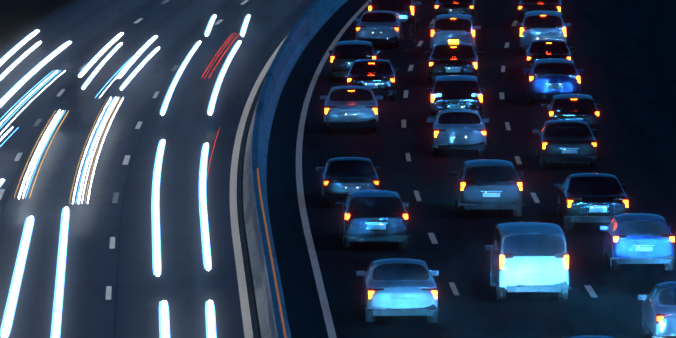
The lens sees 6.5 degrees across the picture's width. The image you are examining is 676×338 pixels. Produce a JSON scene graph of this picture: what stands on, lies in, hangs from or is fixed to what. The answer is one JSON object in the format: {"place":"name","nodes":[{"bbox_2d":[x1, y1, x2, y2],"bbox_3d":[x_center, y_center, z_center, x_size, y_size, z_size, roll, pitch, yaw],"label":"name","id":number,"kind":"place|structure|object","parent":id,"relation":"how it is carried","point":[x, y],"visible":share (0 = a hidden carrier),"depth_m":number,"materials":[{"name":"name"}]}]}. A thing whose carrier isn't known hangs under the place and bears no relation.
{"place":"outdoors","nodes":[
{"label":"outdoors","id":0,"kind":"place"},
{"bbox_2d":[0,0,62,39],"bbox_3d":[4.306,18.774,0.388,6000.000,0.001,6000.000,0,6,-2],"label":"ground","id":1,"kind":"structure","parent":0,"point":[15,14],"depth_m":267.32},
{"bbox_2d":[0,0,315,337],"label":"road","id":2,"kind":"structure","parent":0,"point":[185,285],"depth_m":196.20,"materials":[{"name":"grey asphalt"}]},
{"bbox_2d":[0,30,71,186],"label":"light trails","id":3,"kind":"object","parent":2,"relation":"on","point":[4,99],"visible":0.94,"depth_m":225.12,"materials":[{"name":"white"}]},
{"bbox_2d":[0,0,75,48],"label":"kerb","id":4,"kind":"structure","parent":2,"relation":"on","point":[17,32],"depth_m":258.64,"materials":[{"name":"concrete"}]},
{"bbox_2d":[0,0,86,58],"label":"carriageway line","id":5,"kind":"object","parent":2,"relation":"on","point":[41,27],"visible":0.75,"depth_m":260.96,"materials":[{"name":"paint"}]},
{"bbox_2d":[0,32,159,337],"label":"light trails","id":6,"kind":"object","parent":2,"relation":"on","point":[10,308],"visible":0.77,"depth_m":173.01,"materials":[{"name":"white"}]},
{"bbox_2d":[0,0,168,199],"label":"dashes","id":7,"kind":"object","parent":2,"relation":"on","point":[37,123],"visible":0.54,"depth_m":211.65,"materials":[{"name":"paint"}]},
{"bbox_2d":[0,0,172,219],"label":"slab joint","id":8,"kind":"object","parent":2,"relation":"on","point":[45,121],"visible":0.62,"depth_m":206.42,"materials":[{"name":"black"}]},
{"bbox_2d":[105,0,248,299],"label":"dashes","id":9,"kind":"object","parent":2,"relation":"on","point":[112,239],"visible":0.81,"depth_m":186.42,"materials":[{"name":"paint"}]},
{"bbox_2d":[114,1,249,337],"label":"slab joint","id":10,"kind":"object","parent":2,"relation":"on","point":[125,189],"visible":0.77,"depth_m":183.84,"materials":[{"name":"black"}]},
{"bbox_2d":[151,15,250,337],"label":"light trails","id":11,"kind":"object","parent":2,"relation":"on","point":[164,325],"visible":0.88,"depth_m":178.76,"materials":[{"name":"white"}]},
{"bbox_2d":[230,35,287,337],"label":"road edge line","id":12,"kind":"object","parent":2,"relation":"on","point":[245,311],"visible":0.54,"depth_m":181.31,"materials":[{"name":"paint"}]},
{"bbox_2d":[241,0,360,337],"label":"road shoulder","id":13,"kind":"object","parent":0,"point":[298,316],"visible":0.52,"depth_m":185.84},
{"bbox_2d":[243,0,347,337],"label":"median barrier","id":14,"kind":"object","parent":13,"relation":"on","point":[313,19],"visible":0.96,"depth_m":188.73,"materials":[{"name":"concrete"}]},
{"bbox_2d":[257,168,286,337],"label":"barrier stripe","id":15,"kind":"object","parent":14,"relation":"on","point":[277,291],"visible":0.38,"depth_m":160.31,"materials":[{"name":"orange paint"}]},
{"bbox_2d":[285,0,675,337],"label":"road","id":16,"kind":"structure","parent":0,"point":[623,55],"depth_m":194.17,"materials":[{"name":"black asphalt"}]},
{"bbox_2d":[296,0,370,337],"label":"road edge line","id":17,"kind":"object","parent":16,"relation":"on","point":[317,275],"visible":0.88,"depth_m":186.11,"materials":[{"name":"paint"}]},
{"bbox_2d":[316,157,381,206],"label":"sedan car","id":18,"kind":"object","parent":16,"relation":"on","point":[342,178],"visible":0.9,"depth_m":182.11,"materials":[{"name":"grey paint"}]},
{"bbox_2d":[320,86,382,132],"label":"sedan car","id":19,"kind":"object","parent":16,"relation":"on","point":[350,106],"visible":1,"depth_m":206.30,"materials":[{"name":"white paint"}]},
{"bbox_2d":[329,40,381,81],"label":"hatchback car","id":20,"kind":"object","parent":16,"relation":"on","point":[346,54],"visible":0.67,"depth_m":228.12,"materials":[{"name":"black paint"}]},
{"bbox_2d":[344,59,399,100],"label":"sedan car","id":21,"kind":"object","parent":16,"relation":"on","point":[378,76],"visible":0.83,"depth_m":219.72,"materials":[{"name":"black paint"}]},
{"bbox_2d":[336,190,410,248],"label":"hatchback car","id":22,"kind":"object","parent":16,"relation":"on","point":[373,215],"visible":1,"depth_m":170.01,"materials":[{"name":"blue paint"}]},
{"bbox_2d":[355,10,405,47],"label":"sedan car","id":23,"kind":"object","parent":16,"relation":"on","point":[379,26],"visible":0.98,"depth_m":244.83,"materials":[{"name":"white paint"}]},
{"bbox_2d":[368,0,421,34],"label":"car","id":24,"kind":"object","parent":16,"relation":"on","point":[407,10],"visible":0.65,"depth_m":252.23,"materials":[{"name":"black paint"}]},
{"bbox_2d":[356,258,439,322],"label":"sedan car","id":25,"kind":"object","parent":16,"relation":"on","point":[399,286],"visible":1,"depth_m":153.02,"materials":[{"name":"white paint"}]},
{"bbox_2d":[401,19,458,294],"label":"dashes","id":26,"kind":"object","parent":16,"relation":"on","point":[434,240],"visible":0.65,"depth_m":186.73,"materials":[{"name":"paint"}]},
{"bbox_2d":[425,40,482,85],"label":"sedan car","id":27,"kind":"object","parent":16,"relation":"on","point":[453,57],"visible":0.9,"depth_m":226.38,"materials":[{"name":"black paint"}]},
{"bbox_2d":[429,14,480,51],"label":"car","id":28,"kind":"object","parent":16,"relation":"on","point":[446,28],"visible":0.73,"depth_m":239.88,"materials":[{"name":"white paint"}]},
{"bbox_2d":[425,75,485,126],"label":"car","id":29,"kind":"object","parent":16,"relation":"on","point":[455,91],"visible":0.85,"depth_m":208.90,"materials":[{"name":"black paint"}]},
{"bbox_2d":[434,0,479,22],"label":"sedan car","id":30,"kind":"object","parent":16,"relation":"on","point":[468,7],"visible":0.85,"depth_m":258.19,"materials":[{"name":"black paint"}]},
{"bbox_2d":[427,109,488,155],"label":"sedan car","id":31,"kind":"object","parent":16,"relation":"on","point":[458,129],"visible":1,"depth_m":198.15,"materials":[{"name":"white paint"}]},
{"bbox_2d":[450,159,524,216],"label":"hatchback car","id":32,"kind":"object","parent":16,"relation":"on","point":[488,184],"visible":1,"depth_m":178.82,"materials":[{"name":"grey paint"}]},
{"bbox_2d":[485,222,570,299],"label":"van","id":33,"kind":"object","parent":16,"relation":"on","point":[529,256],"visible":1,"depth_m":157.71,"materials":[{"name":"white paint"}]},
{"bbox_2d":[516,0,566,26],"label":"sedan car","id":34,"kind":"object","parent":16,"relation":"on","point":[524,6],"visible":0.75,"depth_m":256.64,"materials":[{"name":"grey paint"}]},
{"bbox_2d":[517,11,570,55],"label":"car","id":35,"kind":"object","parent":16,"relation":"on","point":[535,25],"visible":0.81,"depth_m":240.47,"materials":[{"name":"white paint"}]},
{"bbox_2d":[499,21,597,297],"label":"dashes","id":36,"kind":"object","parent":16,"relation":"on","point":[590,290],"visible":0.69,"depth_m":197.19,"materials":[{"name":"paint"}]},
{"bbox_2d":[523,39,574,77],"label":"sedan car","id":37,"kind":"object","parent":16,"relation":"on","point":[545,48],"visible":0.71,"depth_m":230.72,"materials":[{"name":"black paint"}]},
{"bbox_2d":[523,58,582,104],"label":"hatchback car","id":38,"kind":"object","parent":16,"relation":"on","point":[548,78],"visible":0.92,"depth_m":217.63,"materials":[{"name":"blue paint"}]},
{"bbox_2d":[533,119,597,167],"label":"sedan car","id":39,"kind":"object","parent":16,"relation":"on","point":[565,140],"visible":1,"depth_m":193.94,"materials":[{"name":"grey paint"}]},
{"bbox_2d":[542,94,600,139],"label":"hatchback car","id":40,"kind":"object","parent":16,"relation":"on","point":[583,107],"visible":0.77,"depth_m":204.10,"materials":[{"name":"black paint"}]},
{"bbox_2d":[554,173,628,228],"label":"sedan car","id":41,"kind":"object","parent":16,"relation":"on","point":[592,197],"visible":0.92,"depth_m":175.72,"materials":[{"name":"black paint"}]},
{"bbox_2d":[566,335,616,337],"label":"sedan car","id":42,"kind":"object","parent":16,"relation":"on","point":[591,336],"visible":1,"depth_m":138.87,"materials":[{"name":"black paint"}]},
{"bbox_2d":[600,213,675,269],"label":"hatchback car","id":43,"kind":"object","parent":16,"relation":"on","point":[639,238],"visible":1,"depth_m":164.72,"materials":[{"name":"blue paint"}]},
{"bbox_2d":[638,281,675,337],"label":"sedan car","id":44,"kind":"object","parent":16,"relation":"on","point":[659,311],"visible":1,"depth_m":148.32,"materials":[{"name":"white paint"}]}
]}

